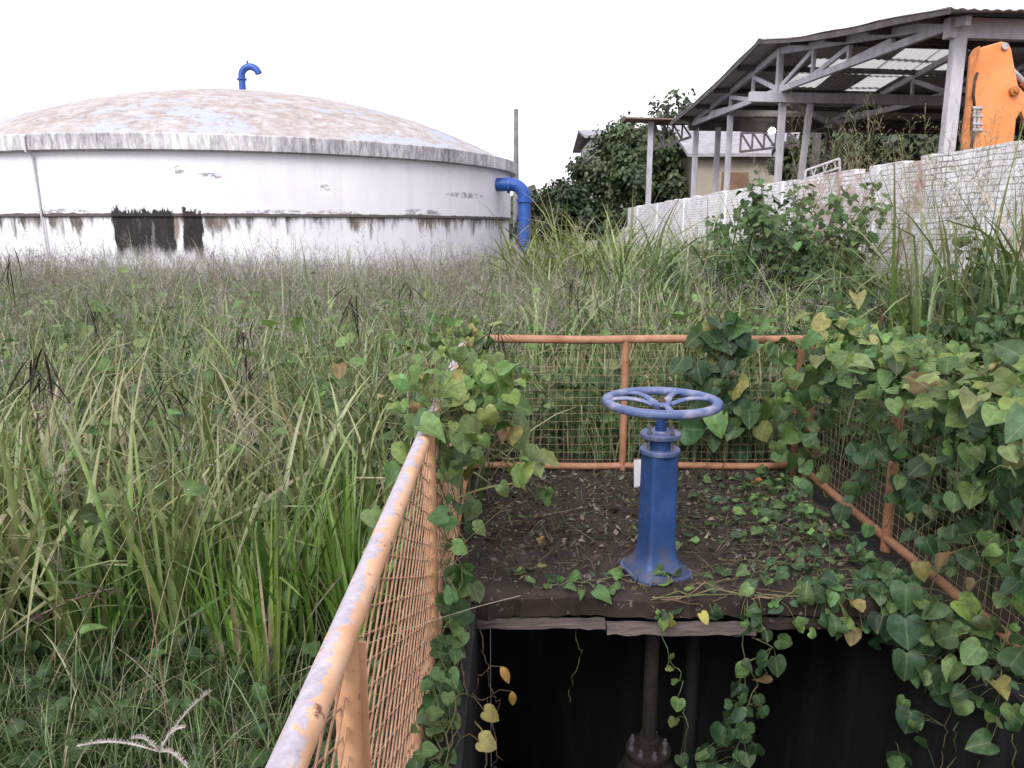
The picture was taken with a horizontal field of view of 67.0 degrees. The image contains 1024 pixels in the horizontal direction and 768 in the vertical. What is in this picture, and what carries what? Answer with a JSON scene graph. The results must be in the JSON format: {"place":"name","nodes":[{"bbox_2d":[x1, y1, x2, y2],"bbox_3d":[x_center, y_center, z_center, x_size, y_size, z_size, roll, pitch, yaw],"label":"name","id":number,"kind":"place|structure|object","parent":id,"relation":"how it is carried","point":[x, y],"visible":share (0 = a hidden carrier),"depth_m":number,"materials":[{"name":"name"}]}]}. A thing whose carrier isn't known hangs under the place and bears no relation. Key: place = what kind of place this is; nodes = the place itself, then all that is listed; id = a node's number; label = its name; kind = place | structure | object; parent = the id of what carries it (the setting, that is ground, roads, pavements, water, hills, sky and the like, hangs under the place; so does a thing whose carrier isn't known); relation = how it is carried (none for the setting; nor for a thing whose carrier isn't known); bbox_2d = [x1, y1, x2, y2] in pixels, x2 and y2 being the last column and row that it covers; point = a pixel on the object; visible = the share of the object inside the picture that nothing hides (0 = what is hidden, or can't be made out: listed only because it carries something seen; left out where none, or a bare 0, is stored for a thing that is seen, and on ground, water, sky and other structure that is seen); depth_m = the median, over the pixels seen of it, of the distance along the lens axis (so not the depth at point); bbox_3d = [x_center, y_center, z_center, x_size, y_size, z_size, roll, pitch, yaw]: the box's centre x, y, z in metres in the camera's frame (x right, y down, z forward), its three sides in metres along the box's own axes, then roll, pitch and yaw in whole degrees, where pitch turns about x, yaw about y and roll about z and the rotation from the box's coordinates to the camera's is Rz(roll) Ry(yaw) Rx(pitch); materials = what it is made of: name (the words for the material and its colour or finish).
{"place":"outdoors","nodes":[
{"label":"outdoors","id":0,"kind":"place"},
{"bbox_2d":[0,244,1023,767],"bbox_3d":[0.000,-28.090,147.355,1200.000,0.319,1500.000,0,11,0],"label":"ground","id":1,"kind":"structure","parent":0,"point":[912,548],"depth_m":3.28,"materials":[{"name":"soil"}]},
{"bbox_2d":[0,247,24,378],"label":"seed stalk","id":2,"kind":"object","parent":1,"relation":"on","point":[7,268],"visible":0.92,"depth_m":5.15,"materials":[{"name":"plant"}]},
{"bbox_2d":[1,342,77,603],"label":"seed stalk","id":3,"kind":"object","parent":1,"relation":"on","point":[32,370],"visible":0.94,"depth_m":2.81,"materials":[{"name":"green plant"}]},
{"bbox_2d":[13,351,77,526],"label":"seed stalk","id":4,"kind":"object","parent":1,"relation":"on","point":[24,385],"visible":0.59,"depth_m":2.92,"materials":[{"name":"plant"}]},
{"bbox_2d":[0,582,125,642],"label":"seed stalk","id":5,"kind":"object","parent":1,"relation":"on","point":[102,590],"visible":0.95,"depth_m":2.57,"materials":[{"name":"green plant"}]},
{"bbox_2d":[0,327,175,655],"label":"grass clump","id":6,"kind":"object","parent":1,"relation":"on","point":[6,517],"visible":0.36,"depth_m":2.93,"materials":[{"name":"green plant"}]},
{"bbox_2d":[79,292,114,403],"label":"seed stalk","id":7,"kind":"object","parent":1,"relation":"on","point":[94,318],"visible":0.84,"depth_m":4.71,"materials":[{"name":"green plant"}]},
{"bbox_2d":[76,689,211,767],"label":"finger grass","id":8,"kind":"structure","parent":1,"relation":"on","point":[168,736],"depth_m":1.93,"materials":[{"name":"plant"}]},
{"bbox_2d":[136,377,192,529],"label":"seed stalk","id":9,"kind":"object","parent":1,"relation":"on","point":[165,411],"visible":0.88,"depth_m":2.92,"materials":[{"name":"plant"}]},
{"bbox_2d":[47,401,323,669],"bbox_3d":[-1.281,0.527,2.921,0.914,1.013,0.866,7,13,29],"label":"grass clump","id":10,"kind":"object","parent":1,"relation":"on","point":[177,577],"visible":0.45,"depth_m":2.79,"materials":[{"name":"green plant"}]},
{"bbox_2d":[223,355,257,500],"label":"seed stalk","id":11,"kind":"object","parent":1,"relation":"on","point":[249,374],"visible":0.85,"depth_m":3.54,"materials":[{"name":"plant"}]},
{"bbox_2d":[233,322,260,427],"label":"seed stalk","id":12,"kind":"object","parent":1,"relation":"on","point":[239,339],"visible":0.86,"depth_m":4.11,"materials":[{"name":"green plant"}]},
{"bbox_2d":[0,61,531,283],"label":"water tank","id":13,"kind":"object","parent":1,"relation":"on","point":[179,168],"visible":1,"depth_m":17.41,"materials":[{"name":"white paint"}]},
{"bbox_2d":[0,278,548,767],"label":"tall grass","id":14,"kind":"structure","parent":1,"relation":"on","point":[252,631],"depth_m":2.80,"materials":[{"name":"green plant"}]},
{"bbox_2d":[301,288,379,432],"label":"seed stalk","id":15,"kind":"object","parent":1,"relation":"on","point":[351,305],"visible":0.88,"depth_m":4.39,"materials":[{"name":"green plant"}]},
{"bbox_2d":[176,254,582,535],"bbox_3d":[-0.668,0.003,4.421,2.120,1.467,1.988,0,11,0],"label":"grass clump","id":16,"kind":"object","parent":1,"relation":"on","point":[399,433],"visible":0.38,"depth_m":4.23,"materials":[{"name":"green plant"}]},
{"bbox_2d":[389,278,428,342],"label":"seed stalk","id":17,"kind":"object","parent":1,"relation":"on","point":[410,296],"visible":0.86,"depth_m":5.90,"materials":[{"name":"plant"}]},
{"bbox_2d":[0,149,1009,490],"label":"field grass","id":18,"kind":"structure","parent":1,"relation":"on","point":[574,371],"depth_m":7.21,"materials":[{"name":"green plant"}]},
{"bbox_2d":[0,219,1017,467],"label":"seed heads","id":19,"kind":"object","parent":1,"relation":"on","point":[150,269],"visible":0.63,"depth_m":9.01,"materials":[{"name":"plant"}]},
{"bbox_2d":[451,203,571,287],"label":"grass clump","id":20,"kind":"object","parent":1,"relation":"on","point":[532,244],"visible":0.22,"depth_m":15.19,"materials":[{"name":"green plant"}]},
{"bbox_2d":[0,267,1023,767],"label":"creeping weeds","id":21,"kind":"object","parent":1,"relation":"on","point":[366,515],"visible":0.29,"depth_m":4.73,"materials":[{"name":"green plant"}]},
{"bbox_2d":[513,109,518,250],"bbox_3d":[0.190,-9.321,36.885,0.340,7.193,0.331,0,11,0],"label":"utility pole","id":22,"kind":"object","parent":1,"relation":"on","point":[516,161],"visible":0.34,"depth_m":36.57,"materials":[{"name":"metal"}]},
{"bbox_2d":[509,183,569,242],"bbox_3d":[1.340,-7.445,36.386,2.938,3.879,2.572,0,11,0],"label":"tree","id":23,"kind":"object","parent":1,"relation":"on","point":[535,208],"visible":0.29,"depth_m":35.89,"materials":[{"name":"green plant"}]},
{"bbox_2d":[509,184,578,244],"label":"woods","id":24,"kind":"object","parent":1,"relation":"on","point":[531,188],"visible":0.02,"depth_m":74.86,"materials":[{"name":"green plant"}]},
{"bbox_2d":[539,155,602,245],"bbox_3d":[2.684,-7.531,34.299,2.817,5.010,3.534,-5,13,-25],"label":"tree","id":25,"kind":"object","parent":1,"relation":"on","point":[577,193],"visible":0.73,"depth_m":33.61,"materials":[{"name":"green plant"}]},
{"bbox_2d":[542,279,599,421],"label":"seed stalk","id":26,"kind":"object","parent":1,"relation":"on","point":[572,287],"visible":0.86,"depth_m":6.20,"materials":[{"name":"green plant"}]},
{"bbox_2d":[456,186,695,302],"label":"grass clump","id":27,"kind":"object","parent":1,"relation":"on","point":[559,249],"visible":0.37,"depth_m":12.09,"materials":[{"name":"green plant"}]},
{"bbox_2d":[573,193,627,246],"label":"bush","id":28,"kind":"object","parent":1,"relation":"on","point":[600,214],"visible":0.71,"depth_m":32.08,"materials":[{"name":"green plant"}]},
{"bbox_2d":[532,199,699,270],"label":"grass clump","id":29,"kind":"object","parent":1,"relation":"on","point":[575,244],"visible":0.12,"depth_m":13.85,"materials":[{"name":"green plant"}]},
{"bbox_2d":[573,130,661,253],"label":"house","id":30,"kind":"structure","parent":1,"relation":"on","point":[582,139],"depth_m":47.33,"materials":[{"name":"grey paint"}]},
{"bbox_2d":[570,111,687,208],"bbox_3d":[5.812,-8.703,34.804,6.267,6.857,6.482,0,11,0],"label":"tree","id":31,"kind":"object","parent":1,"relation":"on","point":[618,160],"visible":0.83,"depth_m":33.13,"materials":[{"name":"green plant"}]},
{"bbox_2d":[647,88,696,128],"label":"tree","id":32,"kind":"object","parent":1,"relation":"on","point":[681,108],"visible":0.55,"depth_m":45.38,"materials":[{"name":"green plant"}]},
{"bbox_2d":[634,187,767,266],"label":"grass clump","id":33,"kind":"object","parent":1,"relation":"on","point":[700,234],"visible":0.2,"depth_m":12.36,"materials":[{"name":"green plant"}]},
{"bbox_2d":[656,241,758,310],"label":"shrub","id":34,"kind":"object","parent":1,"relation":"on","point":[672,268],"visible":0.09,"depth_m":9.50,"materials":[{"name":"green plant"}]},
{"bbox_2d":[621,117,820,204],"bbox_3d":[7.001,-6.194,26.192,6.599,5.290,1.000,0,11,0],"label":"lean to","id":35,"kind":"object","parent":1,"relation":"on","point":[664,122],"visible":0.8,"depth_m":25.87,"materials":[{"name":"grey metal"}]},
{"bbox_2d":[557,269,889,434],"bbox_3d":[1.737,-0.394,6.686,2.960,1.349,2.954,0,11,0],"label":"grass clump","id":36,"kind":"object","parent":1,"relation":"on","point":[693,349],"visible":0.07,"depth_m":6.53,"materials":[{"name":"green plant"}]},
{"bbox_2d":[428,469,1023,767],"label":"valve chamber","id":37,"kind":"object","parent":1,"relation":"on","point":[830,701],"visible":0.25,"depth_m":4.05,"materials":[{"name":"concrete"}]},
{"bbox_2d":[265,341,468,767],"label":"railing","id":38,"kind":"object","parent":37,"relation":"on","point":[339,671],"visible":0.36,"depth_m":1.68,"materials":[{"name":"orange metal"}]},
{"bbox_2d":[331,314,558,585],"bbox_3d":[-0.236,0.256,3.746,0.858,1.147,2.472,0,11,0],"label":"vine","id":39,"kind":"object","parent":38,"relation":"attached to","point":[465,398],"visible":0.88,"depth_m":2.96,"materials":[{"name":"green plant"}]},
{"bbox_2d":[426,437,485,648],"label":"vine","id":40,"kind":"object","parent":38,"relation":"hanging from","point":[447,520],"visible":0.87,"depth_m":2.77,"materials":[{"name":"green plant"}]},
{"bbox_2d":[443,483,528,503],"bbox_3d":[-0.106,0.440,3.106,0.347,0.084,0.014,0,11,-2],"label":"dry blade","id":41,"kind":"object","parent":38,"relation":"attached to","point":[473,491],"visible":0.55,"depth_m":3.10,"materials":[{"name":"brown plant"}]},
{"bbox_2d":[404,538,516,767],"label":"creeper","id":42,"kind":"object","parent":37,"relation":"on","point":[442,700],"visible":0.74,"depth_m":2.39,"materials":[{"name":"green plant"}]},
{"bbox_2d":[470,324,518,494],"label":"seed stalk","id":43,"kind":"object","parent":37,"relation":"on","point":[503,342],"visible":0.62,"depth_m":4.28,"materials":[{"name":"plant"}]},
{"bbox_2d":[536,536,544,544],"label":"fallen leaf","id":44,"kind":"object","parent":37,"relation":"on","point":[542,538],"visible":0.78,"depth_m":3.88,"materials":[{"name":"brown plant"}]},
{"bbox_2d":[512,563,731,603],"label":"creeper","id":45,"kind":"object","parent":37,"relation":"on","point":[602,592],"visible":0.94,"depth_m":3.41,"materials":[{"name":"green plant"}]},
{"bbox_2d":[568,581,688,767],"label":"vine","id":46,"kind":"object","parent":37,"relation":"hanging from","point":[665,620],"visible":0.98,"depth_m":3.30,"materials":[{"name":"green plant"}]},
{"bbox_2d":[471,335,804,479],"bbox_3d":[0.779,0.223,4.921,2.144,1.078,0.051,0,11,0],"label":"railing","id":47,"kind":"object","parent":37,"relation":"on","point":[625,341],"visible":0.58,"depth_m":4.87,"materials":[{"name":"orange metal"}]},
{"bbox_2d":[669,310,786,471],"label":"vine","id":48,"kind":"object","parent":47,"relation":"attached to","point":[729,344],"visible":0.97,"depth_m":4.74,"materials":[{"name":"green plant"}]},
{"bbox_2d":[463,457,848,567],"bbox_3d":[0.745,0.699,4.359,1.978,0.081,1.770,0,11,0],"label":"soil drift","id":49,"kind":"object","parent":37,"relation":"on","point":[702,542],"visible":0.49,"depth_m":4.26,"materials":[{"name":"brown soil"}]},
{"bbox_2d":[658,358,779,462],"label":"vine","id":50,"kind":"object","parent":49,"relation":"on","point":[742,455],"visible":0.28,"depth_m":5.06,"materials":[{"name":"green plant"}]},
{"bbox_2d":[602,387,723,767],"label":"gate valve","id":51,"kind":"object","parent":37,"relation":"on","point":[647,747],"visible":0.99,"depth_m":3.46,"materials":[{"name":"blue metal"}]},
{"bbox_2d":[634,459,640,487],"bbox_3d":[0.760,0.545,4.671,0.050,0.179,0.032,-2,12,-8],"label":"marker plate","id":52,"kind":"object","parent":51,"relation":"attached to","point":[637,468],"visible":0.66,"depth_m":4.67,"materials":[{"name":"white plastic"}]},
{"bbox_2d":[460,464,903,600],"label":"leaf litter","id":53,"kind":"object","parent":37,"relation":"on","point":[547,538],"visible":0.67,"depth_m":4.01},
{"bbox_2d":[698,610,708,624],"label":"fallen leaf","id":54,"kind":"object","parent":37,"relation":"on","point":[703,615],"visible":1,"depth_m":3.12,"materials":[{"name":"yellow plant"}]},
{"bbox_2d":[692,593,792,767],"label":"vine","id":55,"kind":"object","parent":37,"relation":"hanging from","point":[725,735],"visible":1,"depth_m":3.27,"materials":[{"name":"green plant"}]},
{"bbox_2d":[650,568,926,645],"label":"creeper","id":56,"kind":"object","parent":37,"relation":"on","point":[835,625],"visible":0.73,"depth_m":3.27,"materials":[{"name":"green plant"}]},
{"bbox_2d":[676,467,905,600],"bbox_3d":[1.256,0.710,4.050,0.936,0.166,1.624,0,11,0],"label":"creeper","id":57,"kind":"object","parent":37,"relation":"on","point":[832,579],"visible":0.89,"depth_m":3.84,"materials":[{"name":"green plant"}]},
{"bbox_2d":[801,339,1023,646],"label":"railing","id":58,"kind":"object","parent":37,"relation":"on","point":[888,540],"visible":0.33,"depth_m":3.77,"materials":[{"name":"orange paint"}]},
{"bbox_2d":[752,331,857,497],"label":"vine","id":59,"kind":"object","parent":58,"relation":"attached to","point":[811,390],"visible":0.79,"depth_m":4.54,"materials":[{"name":"green plant"}]},
{"bbox_2d":[781,289,1023,477],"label":"vine","id":60,"kind":"object","parent":58,"relation":"attached to","point":[927,382],"visible":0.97,"depth_m":3.20,"materials":[{"name":"green plant"}]},
{"bbox_2d":[796,347,1023,633],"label":"vine","id":61,"kind":"object","parent":58,"relation":"attached to","point":[976,464],"visible":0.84,"depth_m":3.05,"materials":[{"name":"green plant"}]},
{"bbox_2d":[858,549,1016,767],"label":"vine","id":62,"kind":"object","parent":37,"relation":"attached to","point":[912,635],"visible":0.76,"depth_m":3.13,"materials":[{"name":"green plant"}]},
{"bbox_2d":[867,573,1023,755],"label":"creeper","id":63,"kind":"object","parent":37,"relation":"on","point":[975,647],"visible":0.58,"depth_m":2.82,"materials":[{"name":"green plant"}]},
{"bbox_2d":[668,126,799,197],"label":"house","id":64,"kind":"structure","parent":1,"relation":"on","point":[741,164],"depth_m":31.95,"materials":[{"name":"beige paint"}]},
{"bbox_2d":[721,172,748,190],"bbox_3d":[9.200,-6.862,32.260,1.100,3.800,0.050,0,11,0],"label":"door","id":65,"kind":"structure","parent":64,"relation":"in","point":[739,180],"depth_m":31.92,"materials":[{"name":"brown paint"}]},
{"bbox_2d":[708,202,792,271],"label":"shrub","id":66,"kind":"object","parent":1,"relation":"on","point":[735,219],"visible":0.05,"depth_m":11.36,"materials":[{"name":"green plant"}]},
{"bbox_2d":[731,77,856,230],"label":"plume grass","id":67,"kind":"structure","parent":1,"relation":"on","point":[796,152],"depth_m":11.47,"materials":[{"name":"green plant"}]},
{"bbox_2d":[646,239,945,385],"bbox_3d":[2.801,-0.643,7.497,3.304,1.637,2.911,-8,14,-33],"label":"grass clump","id":68,"kind":"object","parent":1,"relation":"on","point":[820,302],"visible":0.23,"depth_m":7.01,"materials":[{"name":"green plant"}]},
{"bbox_2d":[704,170,891,319],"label":"shrub","id":69,"kind":"object","parent":1,"relation":"on","point":[767,223],"visible":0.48,"depth_m":8.43,"materials":[{"name":"green plant"}]},
{"bbox_2d":[697,117,912,290],"bbox_3d":[3.740,-1.660,9.315,2.647,3.008,2.811,-10,15,-40],"label":"grass clump","id":70,"kind":"object","parent":1,"relation":"on","point":[796,206],"visible":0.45,"depth_m":8.95,"materials":[{"name":"green plant"}]},
{"bbox_2d":[765,132,872,180],"bbox_3d":[11.188,-7.065,28.785,3.511,6.146,3.666,0,11,0],"label":"tree","id":71,"kind":"object","parent":1,"relation":"on","point":[788,160],"visible":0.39,"depth_m":27.42,"materials":[{"name":"green plant"}]},
{"bbox_2d":[804,158,840,179],"bbox_3d":[5.294,-2.453,13.277,0.730,2.761,0.044,0,11,0],"label":"steel frame","id":72,"kind":"object","parent":1,"relation":"on","point":[818,166],"visible":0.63,"depth_m":13.03,"materials":[{"name":"grey paint"}]},
{"bbox_2d":[627,140,1023,296],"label":"boundary wall","id":73,"kind":"structure","parent":1,"relation":"on","point":[692,205],"depth_m":8.92,"materials":[{"name":"white brick"}]},
{"bbox_2d":[744,305,935,441],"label":"shrub","id":74,"kind":"object","parent":1,"relation":"on","point":[794,332],"visible":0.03,"depth_m":5.98,"materials":[{"name":"green plant"}]},
{"bbox_2d":[797,127,890,212],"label":"plume grass","id":75,"kind":"structure","parent":1,"relation":"on","point":[837,156],"depth_m":12.22,"materials":[{"name":"green plant"}]},
{"bbox_2d":[669,7,1023,197],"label":"open shed","id":76,"kind":"structure","parent":1,"relation":"on","point":[906,66],"depth_m":18.45,"materials":[{"name":"grey metal"}]},
{"bbox_2d":[768,117,775,133],"bbox_3d":[7.715,-7.666,22.937,0.220,0.480,0.214,0,11,0],"label":"shed lamp","id":77,"kind":"object","parent":76,"relation":"attached to","point":[772,130],"visible":1,"depth_m":22.90,"materials":[{"name":"glass"}]},
{"bbox_2d":[830,133,880,172],"bbox_3d":[12.975,-7.244,29.890,3.879,6.021,3.534,-6,13,-27],"label":"tree","id":78,"kind":"object","parent":1,"relation":"on","point":[868,135],"visible":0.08,"depth_m":28.53,"materials":[{"name":"green plant"}]},
{"bbox_2d":[803,265,909,312],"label":"shrub","id":79,"kind":"object","parent":1,"relation":"on","point":[861,277],"visible":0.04,"depth_m":7.91,"materials":[{"name":"green plant"}]},
{"bbox_2d":[798,90,924,241],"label":"plume grass","id":80,"kind":"structure","parent":1,"relation":"on","point":[861,145],"depth_m":10.57,"materials":[{"name":"green plant"}]},
{"bbox_2d":[804,274,945,333],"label":"shrub","id":81,"kind":"object","parent":1,"relation":"on","point":[832,295],"visible":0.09,"depth_m":6.84,"materials":[{"name":"green plant"}]},
{"bbox_2d":[785,107,967,306],"bbox_3d":[3.929,-1.501,8.528,2.097,2.961,2.449,-4,12,-20],"label":"grass clump","id":82,"kind":"object","parent":1,"relation":"on","point":[901,265],"visible":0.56,"depth_m":8.37,"materials":[{"name":"green plant"}]},
{"bbox_2d":[768,94,1023,411],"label":"grass clump","id":83,"kind":"object","parent":1,"relation":"on","point":[916,306],"visible":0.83,"depth_m":6.12,"materials":[{"name":"green plant"}]},
{"bbox_2d":[862,133,960,167],"bbox_3d":[14.729,-6.920,28.438,4.485,6.038,4.492,0,11,0],"label":"tree","id":84,"kind":"object","parent":1,"relation":"on","point":[918,144],"visible":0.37,"depth_m":26.78,"materials":[{"name":"green plant"}]},
{"bbox_2d":[825,317,998,447],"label":"grass clump","id":85,"kind":"object","parent":1,"relation":"on","point":[868,437],"visible":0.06,"depth_m":5.39,"materials":[{"name":"green plant"}]},
{"bbox_2d":[842,121,1023,381],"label":"grass clump","id":86,"kind":"object","parent":1,"relation":"on","point":[1011,278],"visible":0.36,"depth_m":5.25,"materials":[{"name":"green plant"}]},
{"bbox_2d":[851,400,1020,544],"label":"vine","id":87,"kind":"object","parent":1,"relation":"on","point":[863,478],"visible":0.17,"depth_m":4.00,"materials":[{"name":"green plant"}]},
{"bbox_2d":[897,251,983,308],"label":"shrub","id":88,"kind":"object","parent":1,"relation":"on","point":[926,280],"visible":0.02,"depth_m":7.50,"materials":[{"name":"green plant"}]},
{"bbox_2d":[878,443,1023,606],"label":"grass clump","id":89,"kind":"object","parent":1,"relation":"on","point":[983,547],"visible":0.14,"depth_m":3.45,"materials":[{"name":"green plant"}]},
{"bbox_2d":[914,129,1023,331],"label":"grass clump","id":90,"kind":"object","parent":1,"relation":"on","point":[1010,257],"visible":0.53,"depth_m":5.64,"materials":[{"name":"green plant"}]},
{"bbox_2d":[922,216,1021,323],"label":"shrub","id":91,"kind":"object","parent":1,"relation":"on","point":[976,257],"visible":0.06,"depth_m":6.35,"materials":[{"name":"green plant"}]},
{"bbox_2d":[925,267,1018,351],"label":"shrub","id":92,"kind":"object","parent":1,"relation":"on","point":[977,279],"visible":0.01,"depth_m":5.97,"materials":[{"name":"green plant"}]},
{"bbox_2d":[926,264,1023,443],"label":"shrub","id":93,"kind":"object","parent":1,"relation":"on","point":[999,323],"visible":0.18,"depth_m":5.08,"materials":[{"name":"green plant"}]},
{"bbox_2d":[959,136,1023,149],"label":"tree","id":94,"kind":"object","parent":1,"relation":"on","point":[1016,137],"visible":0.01,"depth_m":26.33,"materials":[{"name":"green plant"}]},
{"bbox_2d":[961,42,1023,149],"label":"backhoe","id":95,"kind":"object","parent":1,"relation":"on","point":[994,75],"visible":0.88,"depth_m":9.09,"materials":[{"name":"orange paint"}]},
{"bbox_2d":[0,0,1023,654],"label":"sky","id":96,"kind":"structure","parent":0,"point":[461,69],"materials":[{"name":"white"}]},
{"bbox_2d":[578,257,597,297],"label":"seed stalk","id":97,"kind":"object","parent":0,"point":[588,270],"visible":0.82,"depth_m":8.10,"materials":[{"name":"green plant"}]},
{"bbox_2d":[991,476,1023,530],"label":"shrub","id":98,"kind":"object","parent":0,"point":[1016,526],"visible":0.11,"depth_m":2.85,"materials":[{"name":"green plant"}]}
]}

